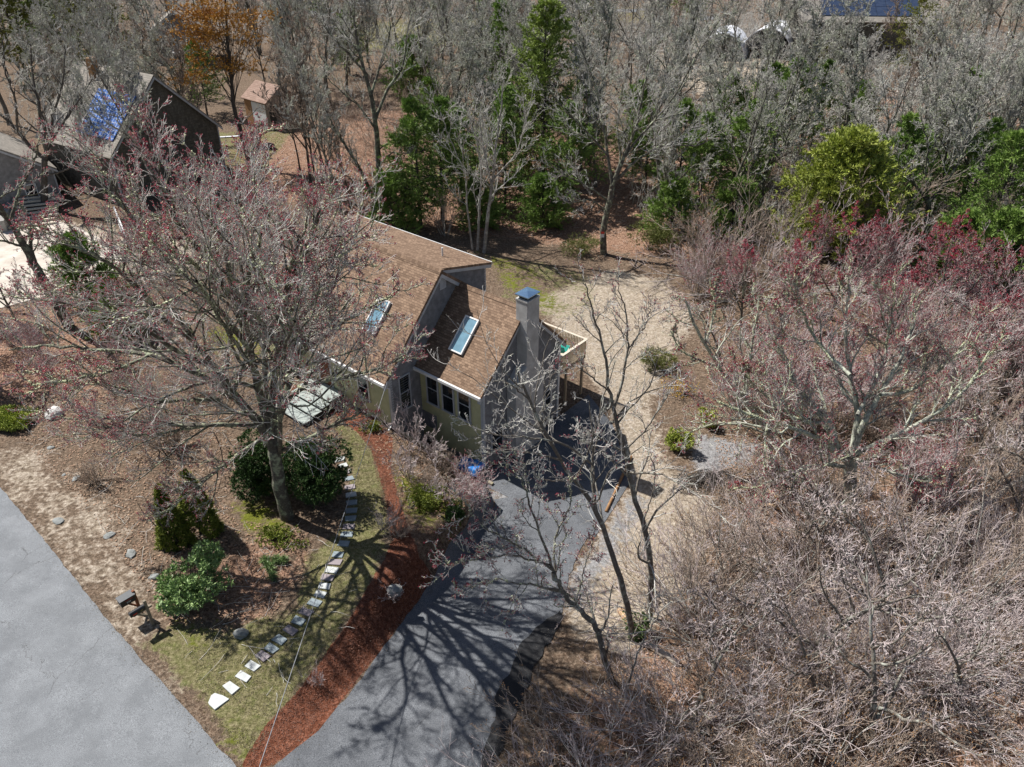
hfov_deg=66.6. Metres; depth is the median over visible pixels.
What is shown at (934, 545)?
bare tree
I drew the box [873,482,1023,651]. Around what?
bare shrub
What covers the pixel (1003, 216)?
white pine
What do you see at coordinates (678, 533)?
bare shrub
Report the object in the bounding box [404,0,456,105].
bare tree
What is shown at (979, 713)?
bare shrub
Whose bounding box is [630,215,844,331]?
bare shrub
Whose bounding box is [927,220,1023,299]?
bare shrub
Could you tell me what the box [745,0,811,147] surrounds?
bare tree
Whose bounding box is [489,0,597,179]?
white pine
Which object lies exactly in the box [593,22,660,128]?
bare tree
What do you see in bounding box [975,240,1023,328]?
red maple
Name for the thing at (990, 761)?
bare shrub
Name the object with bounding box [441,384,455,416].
window
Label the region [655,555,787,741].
bare tree
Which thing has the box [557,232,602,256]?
broom bush
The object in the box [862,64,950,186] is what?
bare tree
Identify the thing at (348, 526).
stepping stone
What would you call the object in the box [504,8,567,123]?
bare tree
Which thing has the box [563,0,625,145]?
bare tree
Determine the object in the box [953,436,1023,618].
bare shrub
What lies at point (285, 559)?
daffodil clump
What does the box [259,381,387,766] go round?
service cable
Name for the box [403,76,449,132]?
white pine
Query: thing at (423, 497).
bush
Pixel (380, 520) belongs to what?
bare shrub
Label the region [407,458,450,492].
bare shrub
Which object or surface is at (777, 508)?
log
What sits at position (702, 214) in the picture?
bare shrub
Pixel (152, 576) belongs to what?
rock
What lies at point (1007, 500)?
bare shrub
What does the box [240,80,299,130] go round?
garden shed
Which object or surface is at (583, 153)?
white pine
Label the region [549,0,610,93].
bare tree
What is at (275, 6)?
bare tree
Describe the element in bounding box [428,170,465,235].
bare shrub
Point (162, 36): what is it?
window
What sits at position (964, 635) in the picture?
bare shrub
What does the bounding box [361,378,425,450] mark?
bare shrub
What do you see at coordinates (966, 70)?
bare tree
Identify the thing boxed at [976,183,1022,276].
bare shrub
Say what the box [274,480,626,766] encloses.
driveway
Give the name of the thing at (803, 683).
bare shrub
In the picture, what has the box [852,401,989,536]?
bare shrub
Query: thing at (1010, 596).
bare tree
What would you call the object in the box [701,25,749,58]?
arched tent
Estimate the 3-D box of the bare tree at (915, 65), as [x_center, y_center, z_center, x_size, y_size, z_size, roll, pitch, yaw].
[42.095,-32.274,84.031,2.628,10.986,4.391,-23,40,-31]
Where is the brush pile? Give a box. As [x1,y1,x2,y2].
[664,467,751,495]
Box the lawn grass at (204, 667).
[187,427,387,753]
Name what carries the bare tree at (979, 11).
on the ground at (42, 498)
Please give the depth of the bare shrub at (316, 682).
26.38 m
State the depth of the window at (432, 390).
39.16 m
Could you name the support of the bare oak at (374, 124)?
on the ground at (42, 498)
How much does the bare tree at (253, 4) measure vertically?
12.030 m
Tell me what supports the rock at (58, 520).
on the ground at (42, 498)
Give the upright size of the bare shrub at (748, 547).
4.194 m
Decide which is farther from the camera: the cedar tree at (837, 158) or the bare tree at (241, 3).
the bare tree at (241, 3)
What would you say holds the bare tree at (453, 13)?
on the ground at (42, 498)
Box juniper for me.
[0,403,40,431]
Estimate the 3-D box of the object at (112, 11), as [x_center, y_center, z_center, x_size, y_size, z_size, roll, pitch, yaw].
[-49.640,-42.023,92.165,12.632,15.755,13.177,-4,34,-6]
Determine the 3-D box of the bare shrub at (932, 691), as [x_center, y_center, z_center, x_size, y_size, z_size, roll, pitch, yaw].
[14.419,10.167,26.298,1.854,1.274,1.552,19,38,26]
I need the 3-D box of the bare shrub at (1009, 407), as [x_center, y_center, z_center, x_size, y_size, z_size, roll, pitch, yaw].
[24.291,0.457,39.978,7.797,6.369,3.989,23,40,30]
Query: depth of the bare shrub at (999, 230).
56.01 m
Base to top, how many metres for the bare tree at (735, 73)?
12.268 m
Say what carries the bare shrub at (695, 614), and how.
on the ground at (42, 498)
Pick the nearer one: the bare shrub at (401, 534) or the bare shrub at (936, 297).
the bare shrub at (401, 534)
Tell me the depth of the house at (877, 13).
116.07 m
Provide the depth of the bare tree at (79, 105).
62.48 m
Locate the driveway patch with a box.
[481,611,562,766]
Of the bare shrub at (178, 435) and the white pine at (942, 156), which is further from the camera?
the white pine at (942, 156)
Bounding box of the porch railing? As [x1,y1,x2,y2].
[113,207,123,233]
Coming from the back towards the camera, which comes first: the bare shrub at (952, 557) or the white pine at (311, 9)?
the white pine at (311, 9)
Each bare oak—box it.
[0,19,123,210]
[304,0,464,220]
[427,286,659,641]
[522,0,739,254]
[549,248,738,625]
[852,78,1005,250]
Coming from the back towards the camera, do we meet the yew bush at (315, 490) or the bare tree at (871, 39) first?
the bare tree at (871, 39)
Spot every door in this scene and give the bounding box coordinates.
[244,99,253,123]
[251,101,268,129]
[317,356,333,387]
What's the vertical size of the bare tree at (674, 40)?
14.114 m
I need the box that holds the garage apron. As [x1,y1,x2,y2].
[478,394,628,535]
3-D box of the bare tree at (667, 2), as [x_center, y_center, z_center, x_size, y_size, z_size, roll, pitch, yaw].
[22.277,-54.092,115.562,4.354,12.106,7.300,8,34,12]
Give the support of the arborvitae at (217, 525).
on the ground at (42, 498)
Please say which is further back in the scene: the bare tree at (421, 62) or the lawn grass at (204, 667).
the bare tree at (421, 62)
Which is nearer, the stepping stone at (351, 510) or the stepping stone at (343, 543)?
the stepping stone at (343, 543)
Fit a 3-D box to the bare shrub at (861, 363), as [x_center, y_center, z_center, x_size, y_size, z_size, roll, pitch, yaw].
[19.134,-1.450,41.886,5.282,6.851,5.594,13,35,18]
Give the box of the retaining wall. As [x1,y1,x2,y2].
[401,431,493,485]
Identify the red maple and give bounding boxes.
[0,83,435,526]
[0,122,74,329]
[0,269,20,320]
[418,438,626,682]
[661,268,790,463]
[666,244,1016,525]
[717,239,763,325]
[778,225,822,316]
[792,200,837,278]
[814,200,883,320]
[857,210,904,291]
[861,264,930,360]
[902,221,993,349]
[909,208,970,316]
[933,219,1000,320]
[954,289,1023,379]
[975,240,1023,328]
[1009,323,1023,352]
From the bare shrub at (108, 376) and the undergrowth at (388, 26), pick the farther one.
the undergrowth at (388, 26)
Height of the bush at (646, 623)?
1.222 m
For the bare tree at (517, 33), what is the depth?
72.58 m
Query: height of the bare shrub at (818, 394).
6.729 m
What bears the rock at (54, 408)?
on the ground at (42, 498)
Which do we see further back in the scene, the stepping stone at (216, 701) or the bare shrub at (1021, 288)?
the bare shrub at (1021, 288)
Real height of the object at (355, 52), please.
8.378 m
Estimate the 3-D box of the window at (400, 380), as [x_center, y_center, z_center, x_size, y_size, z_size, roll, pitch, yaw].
[-5.310,0.443,38.822,0.090,2.025,0.860,24,40,32]
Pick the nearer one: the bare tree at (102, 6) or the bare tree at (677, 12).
the bare tree at (102, 6)
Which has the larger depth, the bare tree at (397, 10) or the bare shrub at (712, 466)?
the bare tree at (397, 10)
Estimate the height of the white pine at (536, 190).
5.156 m
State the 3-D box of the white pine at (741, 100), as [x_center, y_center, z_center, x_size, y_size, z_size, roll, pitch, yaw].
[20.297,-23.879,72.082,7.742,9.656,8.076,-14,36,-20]
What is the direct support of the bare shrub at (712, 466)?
on the ground at (42, 498)
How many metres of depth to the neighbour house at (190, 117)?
64.85 m
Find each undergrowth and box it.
[0,0,1021,90]
[269,60,621,200]
[591,0,1023,148]
[625,107,1022,255]
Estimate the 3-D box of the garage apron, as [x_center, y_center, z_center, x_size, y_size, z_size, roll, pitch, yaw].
[3.930,3.907,40.038,6.820,0.057,9.900,24,40,32]
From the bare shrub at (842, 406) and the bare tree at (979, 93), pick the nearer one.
the bare shrub at (842, 406)
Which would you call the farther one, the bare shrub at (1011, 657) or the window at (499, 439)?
the window at (499, 439)
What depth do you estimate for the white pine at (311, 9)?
133.30 m
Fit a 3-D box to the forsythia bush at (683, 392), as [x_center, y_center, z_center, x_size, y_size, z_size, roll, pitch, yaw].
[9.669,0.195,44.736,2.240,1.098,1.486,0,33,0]
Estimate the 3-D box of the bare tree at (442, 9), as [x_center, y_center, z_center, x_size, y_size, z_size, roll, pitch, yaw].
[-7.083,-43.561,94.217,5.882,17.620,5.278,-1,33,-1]
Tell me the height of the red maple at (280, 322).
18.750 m
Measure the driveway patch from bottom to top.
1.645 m
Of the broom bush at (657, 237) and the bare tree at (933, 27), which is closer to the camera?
the broom bush at (657, 237)
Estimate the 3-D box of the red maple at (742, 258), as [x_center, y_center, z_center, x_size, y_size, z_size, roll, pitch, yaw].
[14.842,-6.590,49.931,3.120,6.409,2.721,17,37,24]
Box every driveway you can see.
[0,216,124,307]
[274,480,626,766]
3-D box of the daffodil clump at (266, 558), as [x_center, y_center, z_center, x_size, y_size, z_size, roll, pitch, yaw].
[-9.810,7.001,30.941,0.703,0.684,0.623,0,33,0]
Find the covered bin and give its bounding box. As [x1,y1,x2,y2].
[457,456,484,480]
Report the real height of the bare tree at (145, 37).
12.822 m
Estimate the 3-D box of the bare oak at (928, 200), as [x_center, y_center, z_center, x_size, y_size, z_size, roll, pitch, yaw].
[30.004,-15.926,58.737,14.135,12.916,5.403,0,33,0]
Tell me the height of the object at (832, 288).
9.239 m
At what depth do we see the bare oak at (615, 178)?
56.00 m
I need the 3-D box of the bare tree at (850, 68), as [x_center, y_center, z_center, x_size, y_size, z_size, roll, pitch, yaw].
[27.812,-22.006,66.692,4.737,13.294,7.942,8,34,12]
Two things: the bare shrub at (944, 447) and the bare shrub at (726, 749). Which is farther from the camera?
the bare shrub at (944, 447)
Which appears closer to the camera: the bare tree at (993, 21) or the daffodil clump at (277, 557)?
the daffodil clump at (277, 557)
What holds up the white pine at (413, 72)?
on the ground at (42, 498)
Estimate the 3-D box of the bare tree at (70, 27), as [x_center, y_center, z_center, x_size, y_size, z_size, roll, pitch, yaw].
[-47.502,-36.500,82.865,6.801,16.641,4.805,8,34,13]
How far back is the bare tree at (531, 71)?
70.44 m
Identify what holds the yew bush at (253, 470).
on the ground at (42, 498)
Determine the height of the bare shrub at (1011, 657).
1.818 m
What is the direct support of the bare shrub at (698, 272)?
on the ground at (42, 498)
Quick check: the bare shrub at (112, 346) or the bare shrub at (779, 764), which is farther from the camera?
the bare shrub at (112, 346)
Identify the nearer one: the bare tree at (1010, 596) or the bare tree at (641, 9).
the bare tree at (1010, 596)
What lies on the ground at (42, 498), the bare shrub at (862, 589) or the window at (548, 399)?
the bare shrub at (862, 589)
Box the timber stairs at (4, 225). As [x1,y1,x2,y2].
[0,194,58,231]
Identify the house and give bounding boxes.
[35,57,225,206]
[148,4,211,65]
[254,215,587,471]
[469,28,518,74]
[781,0,943,61]
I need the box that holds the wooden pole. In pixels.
[605,455,632,511]
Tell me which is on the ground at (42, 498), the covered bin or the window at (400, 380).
the covered bin
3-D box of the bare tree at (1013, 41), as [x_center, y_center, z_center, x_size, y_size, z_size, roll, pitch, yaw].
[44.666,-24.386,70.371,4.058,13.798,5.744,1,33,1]
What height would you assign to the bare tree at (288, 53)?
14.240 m
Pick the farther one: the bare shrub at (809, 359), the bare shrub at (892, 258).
the bare shrub at (892, 258)
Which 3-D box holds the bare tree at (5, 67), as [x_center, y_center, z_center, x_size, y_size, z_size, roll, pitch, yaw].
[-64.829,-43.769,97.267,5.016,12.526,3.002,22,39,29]
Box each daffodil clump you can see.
[258,553,270,565]
[261,560,277,573]
[265,570,280,582]
[269,553,281,564]
[277,553,290,564]
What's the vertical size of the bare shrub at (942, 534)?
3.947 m
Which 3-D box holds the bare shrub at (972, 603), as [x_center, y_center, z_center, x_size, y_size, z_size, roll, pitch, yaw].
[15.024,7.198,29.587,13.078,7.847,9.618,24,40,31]
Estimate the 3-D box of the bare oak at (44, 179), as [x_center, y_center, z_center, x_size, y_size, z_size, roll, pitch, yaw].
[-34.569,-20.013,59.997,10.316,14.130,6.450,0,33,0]
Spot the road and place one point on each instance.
(76, 690)
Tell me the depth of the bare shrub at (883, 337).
46.94 m
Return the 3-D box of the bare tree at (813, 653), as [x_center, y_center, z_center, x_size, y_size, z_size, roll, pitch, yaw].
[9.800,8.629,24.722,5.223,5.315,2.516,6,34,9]
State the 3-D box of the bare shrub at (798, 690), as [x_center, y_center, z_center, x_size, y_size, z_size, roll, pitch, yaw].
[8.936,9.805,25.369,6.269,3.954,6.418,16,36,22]
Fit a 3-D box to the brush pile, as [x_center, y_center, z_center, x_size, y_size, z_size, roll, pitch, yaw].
[9.867,4.611,38.635,4.642,0.473,2.373,0,33,0]
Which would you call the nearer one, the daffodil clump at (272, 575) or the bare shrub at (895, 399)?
the daffodil clump at (272, 575)
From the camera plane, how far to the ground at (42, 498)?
36.53 m
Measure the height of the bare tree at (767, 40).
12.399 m
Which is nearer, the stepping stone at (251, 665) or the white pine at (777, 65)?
the stepping stone at (251, 665)
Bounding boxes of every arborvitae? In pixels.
[137,482,196,553]
[176,468,225,544]
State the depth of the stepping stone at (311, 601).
29.27 m
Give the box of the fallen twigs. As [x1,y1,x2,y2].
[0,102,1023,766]
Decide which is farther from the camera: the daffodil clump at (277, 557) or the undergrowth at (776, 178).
the undergrowth at (776, 178)
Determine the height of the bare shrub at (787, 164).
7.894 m
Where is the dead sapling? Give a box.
[600,589,692,697]
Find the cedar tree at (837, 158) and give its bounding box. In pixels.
[767,122,930,262]
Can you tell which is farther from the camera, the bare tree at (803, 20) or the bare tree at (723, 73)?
the bare tree at (803, 20)
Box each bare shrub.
[0,307,29,351]
[0,360,16,397]
[6,300,62,360]
[8,328,63,375]
[23,318,53,338]
[60,454,119,485]
[87,318,143,366]
[99,366,127,389]
[102,309,334,473]
[111,395,193,453]
[156,342,202,397]
[299,660,325,687]
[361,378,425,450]
[368,498,414,529]
[369,430,419,481]
[378,509,418,540]
[379,578,405,602]
[396,416,448,465]
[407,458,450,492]
[418,441,469,474]
[423,457,473,504]
[423,694,707,766]
[426,671,719,766]
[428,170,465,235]
[440,450,499,520]
[449,452,492,502]
[464,644,677,766]
[512,668,779,766]
[523,602,785,766]
[524,494,937,726]
[533,611,811,766]
[552,597,866,766]
[565,461,849,652]
[595,497,782,679]
[600,702,806,766]
[602,634,827,765]
[612,602,812,766]
[617,553,844,692]
[625,479,811,644]
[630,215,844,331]
[632,172,817,305]
[638,469,882,657]
[648,590,719,636]
[655,625,890,766]
[656,478,891,626]
[664,548,894,749]
[665,486,785,634]
[668,201,767,296]
[669,234,727,296]
[671,507,1023,745]
[672,212,773,282]
[677,594,878,763]
[678,489,828,619]
[678,710,765,766]
[679,711,807,766]
[685,434,1022,600]
[690,200,754,277]
[694,443,841,584]
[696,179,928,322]
[699,457,873,606]
[702,524,1023,766]
[704,620,969,766]
[707,334,765,421]
[707,452,1023,708]
[709,341,767,407]
[714,442,1023,619]
[716,162,825,262]
[717,574,937,765]
[718,307,811,429]
[721,503,912,667]
[726,627,885,763]
[728,726,814,766]
[729,571,1022,766]
[731,294,850,407]
[731,487,988,700]
[734,304,797,364]
[734,668,921,766]
[742,312,856,426]
[748,496,1023,713]
[749,538,841,605]
[754,464,951,572]
[760,478,1021,642]
[761,135,872,243]
[762,664,964,766]
[778,397,865,482]
[783,548,1023,750]
[784,300,843,360]
[795,659,1011,766]
[796,359,832,382]
[799,452,982,562]
[805,705,864,750]
[810,348,907,432]
[810,498,1023,765]
[818,597,1023,766]
[822,304,921,406]
[827,502,1023,702]
[829,158,966,262]
[830,183,935,289]
[832,473,1020,601]
[835,562,882,602]
[841,398,917,441]
[844,477,1023,623]
[852,247,954,349]
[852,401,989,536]
[856,300,947,419]
[856,566,1023,715]
[865,670,948,766]
[868,475,1020,589]
[870,589,1023,756]
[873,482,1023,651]
[883,422,999,533]
[883,703,1023,766]
[886,414,992,505]
[889,639,1023,766]
[890,278,966,353]
[890,465,1023,563]
[894,262,961,319]
[903,405,992,489]
[903,467,1023,613]
[903,477,1023,638]
[910,332,1004,423]
[913,331,1023,450]
[913,661,967,704]
[918,354,1023,503]
[923,267,1017,362]
[926,304,1023,403]
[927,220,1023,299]
[930,621,1023,760]
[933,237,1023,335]
[938,559,1023,685]
[940,307,1023,410]
[944,392,1023,484]
[950,312,1023,379]
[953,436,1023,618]
[954,507,1023,624]
[957,276,1023,349]
[961,409,1023,546]
[962,748,1018,766]
[966,613,1023,695]
[972,202,1022,259]
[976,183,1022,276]
[982,370,1017,395]
[988,296,1023,388]
[995,630,1023,687]
[996,354,1023,450]
[1005,272,1023,345]
[1006,479,1023,511]
[1012,275,1023,307]
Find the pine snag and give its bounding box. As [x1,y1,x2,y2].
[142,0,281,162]
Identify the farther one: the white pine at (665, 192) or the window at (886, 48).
the window at (886, 48)
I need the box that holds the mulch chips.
[246,418,443,764]
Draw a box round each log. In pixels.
[617,608,633,624]
[643,639,679,666]
[765,503,782,510]
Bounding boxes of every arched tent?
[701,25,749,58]
[740,21,792,59]
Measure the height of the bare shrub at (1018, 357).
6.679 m
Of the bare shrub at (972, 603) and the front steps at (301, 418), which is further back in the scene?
the front steps at (301, 418)
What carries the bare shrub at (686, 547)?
on the ground at (42, 498)
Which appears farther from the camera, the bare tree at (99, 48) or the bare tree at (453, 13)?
the bare tree at (453, 13)
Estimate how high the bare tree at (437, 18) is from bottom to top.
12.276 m
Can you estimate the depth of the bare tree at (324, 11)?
95.92 m
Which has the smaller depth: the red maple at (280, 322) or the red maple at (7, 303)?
the red maple at (280, 322)
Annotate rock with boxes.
[45,406,61,420]
[52,517,63,524]
[103,531,115,538]
[125,549,135,558]
[148,573,158,579]
[232,628,248,639]
[387,584,402,596]
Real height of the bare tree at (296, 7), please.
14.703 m
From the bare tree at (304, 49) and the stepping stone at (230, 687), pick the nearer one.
the stepping stone at (230, 687)
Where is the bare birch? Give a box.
[420,50,539,252]
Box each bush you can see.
[224,427,285,504]
[254,521,309,550]
[281,434,353,508]
[358,420,382,433]
[407,483,448,513]
[444,498,465,524]
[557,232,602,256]
[622,611,652,641]
[626,219,681,251]
[639,345,679,371]
[660,377,699,397]
[664,426,695,451]
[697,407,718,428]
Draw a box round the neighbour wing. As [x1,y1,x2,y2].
[0,132,61,208]
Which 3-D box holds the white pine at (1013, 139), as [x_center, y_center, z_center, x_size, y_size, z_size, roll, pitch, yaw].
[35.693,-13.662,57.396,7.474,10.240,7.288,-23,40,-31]
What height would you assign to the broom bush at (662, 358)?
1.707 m
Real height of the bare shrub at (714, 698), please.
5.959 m
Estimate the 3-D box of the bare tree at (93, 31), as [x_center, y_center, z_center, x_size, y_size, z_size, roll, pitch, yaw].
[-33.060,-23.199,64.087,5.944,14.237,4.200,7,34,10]
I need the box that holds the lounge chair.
[561,345,569,352]
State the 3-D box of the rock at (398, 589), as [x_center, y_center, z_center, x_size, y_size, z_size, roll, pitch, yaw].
[-4.599,8.053,30.248,0.737,0.500,0.540,0,33,0]
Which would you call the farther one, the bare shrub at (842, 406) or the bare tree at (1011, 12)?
the bare tree at (1011, 12)
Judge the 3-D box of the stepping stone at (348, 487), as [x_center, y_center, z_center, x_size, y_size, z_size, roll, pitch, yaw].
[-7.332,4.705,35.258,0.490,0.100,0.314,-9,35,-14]
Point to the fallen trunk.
(983, 577)
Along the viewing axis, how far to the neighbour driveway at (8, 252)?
55.76 m
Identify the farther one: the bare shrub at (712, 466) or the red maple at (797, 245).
the red maple at (797, 245)
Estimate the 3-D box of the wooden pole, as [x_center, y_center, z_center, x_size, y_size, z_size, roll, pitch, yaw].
[5.285,4.880,38.450,0.151,0.157,4.463,13,35,19]
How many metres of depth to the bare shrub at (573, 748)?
22.64 m
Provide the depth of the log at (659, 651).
28.36 m
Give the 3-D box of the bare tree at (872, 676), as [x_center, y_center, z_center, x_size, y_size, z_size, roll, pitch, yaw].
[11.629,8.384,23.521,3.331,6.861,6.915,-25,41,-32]
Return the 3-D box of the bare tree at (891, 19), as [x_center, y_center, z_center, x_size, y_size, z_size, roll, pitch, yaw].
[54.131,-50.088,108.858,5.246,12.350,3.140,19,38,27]
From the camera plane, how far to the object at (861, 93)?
74.51 m
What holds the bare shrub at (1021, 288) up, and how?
on the ground at (42, 498)
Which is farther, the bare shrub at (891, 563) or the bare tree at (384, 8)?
the bare tree at (384, 8)
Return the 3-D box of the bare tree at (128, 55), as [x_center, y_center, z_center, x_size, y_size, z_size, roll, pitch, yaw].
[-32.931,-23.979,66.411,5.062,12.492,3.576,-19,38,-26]
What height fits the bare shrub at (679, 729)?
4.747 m
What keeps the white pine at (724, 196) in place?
on the ground at (42, 498)
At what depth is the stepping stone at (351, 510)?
33.80 m
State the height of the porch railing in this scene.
1.400 m
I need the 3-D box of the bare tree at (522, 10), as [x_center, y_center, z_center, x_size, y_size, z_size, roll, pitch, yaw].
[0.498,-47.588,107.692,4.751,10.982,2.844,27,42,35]
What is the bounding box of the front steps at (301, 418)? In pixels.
[276,377,343,426]
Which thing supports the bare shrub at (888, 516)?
on the ground at (42, 498)
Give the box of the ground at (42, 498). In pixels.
[0,0,1023,766]
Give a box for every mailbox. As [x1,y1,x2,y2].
[115,589,142,613]
[128,599,154,625]
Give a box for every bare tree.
[0,0,17,125]
[0,19,11,82]
[5,0,64,125]
[17,30,77,109]
[19,0,76,78]
[24,0,93,56]
[27,34,74,119]
[55,8,142,108]
[56,61,99,135]
[64,25,164,212]
[74,0,136,70]
[74,0,150,66]
[91,24,144,89]
[92,6,133,61]
[95,23,130,64]
[105,0,129,29]
[121,0,155,53]
[121,0,188,93]
[122,45,161,78]
[123,7,169,80]
[129,0,203,96]
[156,26,207,108]
[181,0,212,64]
[223,0,261,54]
[230,0,279,81]
[242,0,269,52]
[251,0,321,186]
[252,0,315,82]
[261,0,304,59]
[262,0,314,78]
[266,34,346,184]
[269,23,323,164]
[272,55,301,169]
[274,34,342,213]
[287,0,312,75]
[297,1,323,59]
[299,89,341,191]
[305,0,357,86]
[315,0,350,103]
[319,0,340,31]
[323,0,346,69]
[327,110,353,207]
[331,0,383,114]
[348,0,379,62]
[352,0,370,67]
[367,0,391,44]
[382,0,413,54]
[403,0,433,34]
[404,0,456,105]
[407,35,466,176]
[416,0,457,59]
[428,0,494,71]
[430,0,473,94]
[435,5,494,160]
[445,0,498,131]
[452,21,506,188]
[455,0,493,111]
[459,0,515,35]
[480,20,560,186]
[493,0,548,150]
[496,0,556,162]
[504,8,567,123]
[506,5,530,75]
[533,14,564,133]
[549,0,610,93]
[554,0,580,41]
[557,15,626,165]
[562,39,622,186]
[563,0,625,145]
[580,0,618,58]
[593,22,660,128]
[594,0,618,53]
[609,0,678,87]
[613,31,698,202]
[617,0,630,24]
[620,0,663,29]
[627,0,718,120]
[640,0,673,91]
[646,84,719,240]
[647,9,699,156]
[653,0,673,61]
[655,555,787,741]
[657,15,721,129]
[668,508,801,591]
[670,0,686,67]
[670,573,797,666]
[673,290,766,379]
[679,0,711,45]
[688,58,778,168]
[693,0,741,103]
[697,16,747,161]
[698,49,758,190]
[704,70,787,211]
[713,0,751,60]
[717,528,982,680]
[744,579,911,719]
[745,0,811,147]
[745,446,890,600]
[749,9,800,99]
[757,8,842,214]
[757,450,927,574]
[759,0,794,47]
[761,65,834,190]
[775,0,830,159]
[791,0,842,47]
[806,481,1017,661]
[810,0,863,115]
[811,528,1007,766]
[812,38,872,140]
[820,0,876,120]
[830,15,894,91]
[844,54,938,170]
[854,49,914,141]
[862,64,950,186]
[876,0,958,88]
[877,493,1000,593]
[883,0,915,67]
[886,30,930,128]
[891,18,984,212]
[894,598,1023,706]
[903,0,959,88]
[906,44,978,131]
[911,48,976,226]
[913,0,975,96]
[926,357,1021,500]
[927,34,990,93]
[929,26,994,80]
[933,41,1011,208]
[938,13,1012,116]
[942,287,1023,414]
[944,13,1023,182]
[950,526,1023,622]
[953,0,1002,62]
[954,56,1023,173]
[963,52,1023,204]
[965,371,1023,450]
[966,0,1004,38]
[978,3,1023,152]
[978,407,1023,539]
[980,157,1023,207]
[982,31,1023,131]
[988,0,1012,36]
[996,39,1023,204]
[998,0,1023,87]
[1007,66,1023,183]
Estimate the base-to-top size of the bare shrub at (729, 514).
5.801 m
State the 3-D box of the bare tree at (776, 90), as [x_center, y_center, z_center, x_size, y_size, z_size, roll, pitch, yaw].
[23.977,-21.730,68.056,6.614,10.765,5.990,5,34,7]
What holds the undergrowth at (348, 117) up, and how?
on the ground at (42, 498)
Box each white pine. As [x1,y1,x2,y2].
[0,0,77,84]
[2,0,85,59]
[42,229,135,309]
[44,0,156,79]
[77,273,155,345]
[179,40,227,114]
[304,0,332,26]
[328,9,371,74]
[360,94,466,225]
[360,167,434,233]
[378,33,444,98]
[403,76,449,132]
[413,94,492,220]
[432,106,485,197]
[449,175,511,231]
[466,63,541,160]
[469,83,543,215]
[474,0,523,75]
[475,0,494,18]
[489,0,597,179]
[510,171,576,232]
[512,81,560,140]
[523,99,613,208]
[552,84,617,174]
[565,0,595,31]
[607,78,661,154]
[611,106,671,190]
[635,175,703,246]
[646,97,720,191]
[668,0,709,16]
[669,110,751,209]
[697,71,762,174]
[699,173,768,243]
[706,98,788,202]
[749,60,797,137]
[759,57,833,163]
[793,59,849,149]
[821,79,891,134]
[875,110,957,227]
[894,96,980,197]
[908,205,1012,288]
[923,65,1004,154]
[930,116,1020,217]
[942,128,1023,247]
[950,204,1023,292]
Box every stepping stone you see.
[208,693,228,709]
[222,681,239,694]
[235,670,250,682]
[245,660,260,671]
[255,650,270,661]
[264,642,278,653]
[271,634,286,645]
[283,624,298,635]
[291,615,305,625]
[298,607,313,616]
[307,598,322,607]
[314,590,326,598]
[318,583,330,589]
[321,573,334,581]
[325,566,338,573]
[328,559,342,565]
[331,551,343,557]
[337,540,349,546]
[340,531,352,536]
[343,524,354,528]
[344,476,354,481]
[344,484,354,489]
[345,515,356,520]
[346,491,356,497]
[346,499,356,505]
[346,507,357,512]
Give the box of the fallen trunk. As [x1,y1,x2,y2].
[950,563,1022,587]
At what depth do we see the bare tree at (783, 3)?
118.69 m
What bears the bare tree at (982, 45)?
on the ground at (42, 498)
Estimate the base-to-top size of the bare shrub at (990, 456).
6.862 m
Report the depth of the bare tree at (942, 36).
61.49 m
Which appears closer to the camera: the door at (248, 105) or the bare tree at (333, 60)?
the door at (248, 105)
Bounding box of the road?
[0,488,235,766]
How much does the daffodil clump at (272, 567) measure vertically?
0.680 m
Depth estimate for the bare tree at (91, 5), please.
70.34 m
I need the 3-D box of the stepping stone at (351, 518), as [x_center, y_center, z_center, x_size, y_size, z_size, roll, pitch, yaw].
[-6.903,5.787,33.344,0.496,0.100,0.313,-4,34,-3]
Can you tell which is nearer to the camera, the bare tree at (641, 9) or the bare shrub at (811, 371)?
the bare shrub at (811, 371)
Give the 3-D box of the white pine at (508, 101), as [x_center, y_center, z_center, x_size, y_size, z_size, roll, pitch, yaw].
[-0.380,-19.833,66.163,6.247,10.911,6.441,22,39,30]
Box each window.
[24,183,39,200]
[160,36,170,48]
[356,377,370,402]
[398,372,413,412]
[425,376,439,408]
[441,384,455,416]
[457,391,471,424]
[491,426,503,450]
[543,386,551,409]
[882,45,890,54]
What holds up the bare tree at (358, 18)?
on the ground at (42, 498)
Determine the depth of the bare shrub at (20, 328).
45.19 m
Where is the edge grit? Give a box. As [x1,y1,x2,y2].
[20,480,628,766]
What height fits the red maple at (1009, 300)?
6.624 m
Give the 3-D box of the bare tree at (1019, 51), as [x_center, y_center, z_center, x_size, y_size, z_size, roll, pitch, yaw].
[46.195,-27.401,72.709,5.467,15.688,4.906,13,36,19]
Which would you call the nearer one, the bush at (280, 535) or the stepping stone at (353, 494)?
the bush at (280, 535)
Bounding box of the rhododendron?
[153,539,233,617]
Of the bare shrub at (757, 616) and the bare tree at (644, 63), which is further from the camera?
the bare tree at (644, 63)

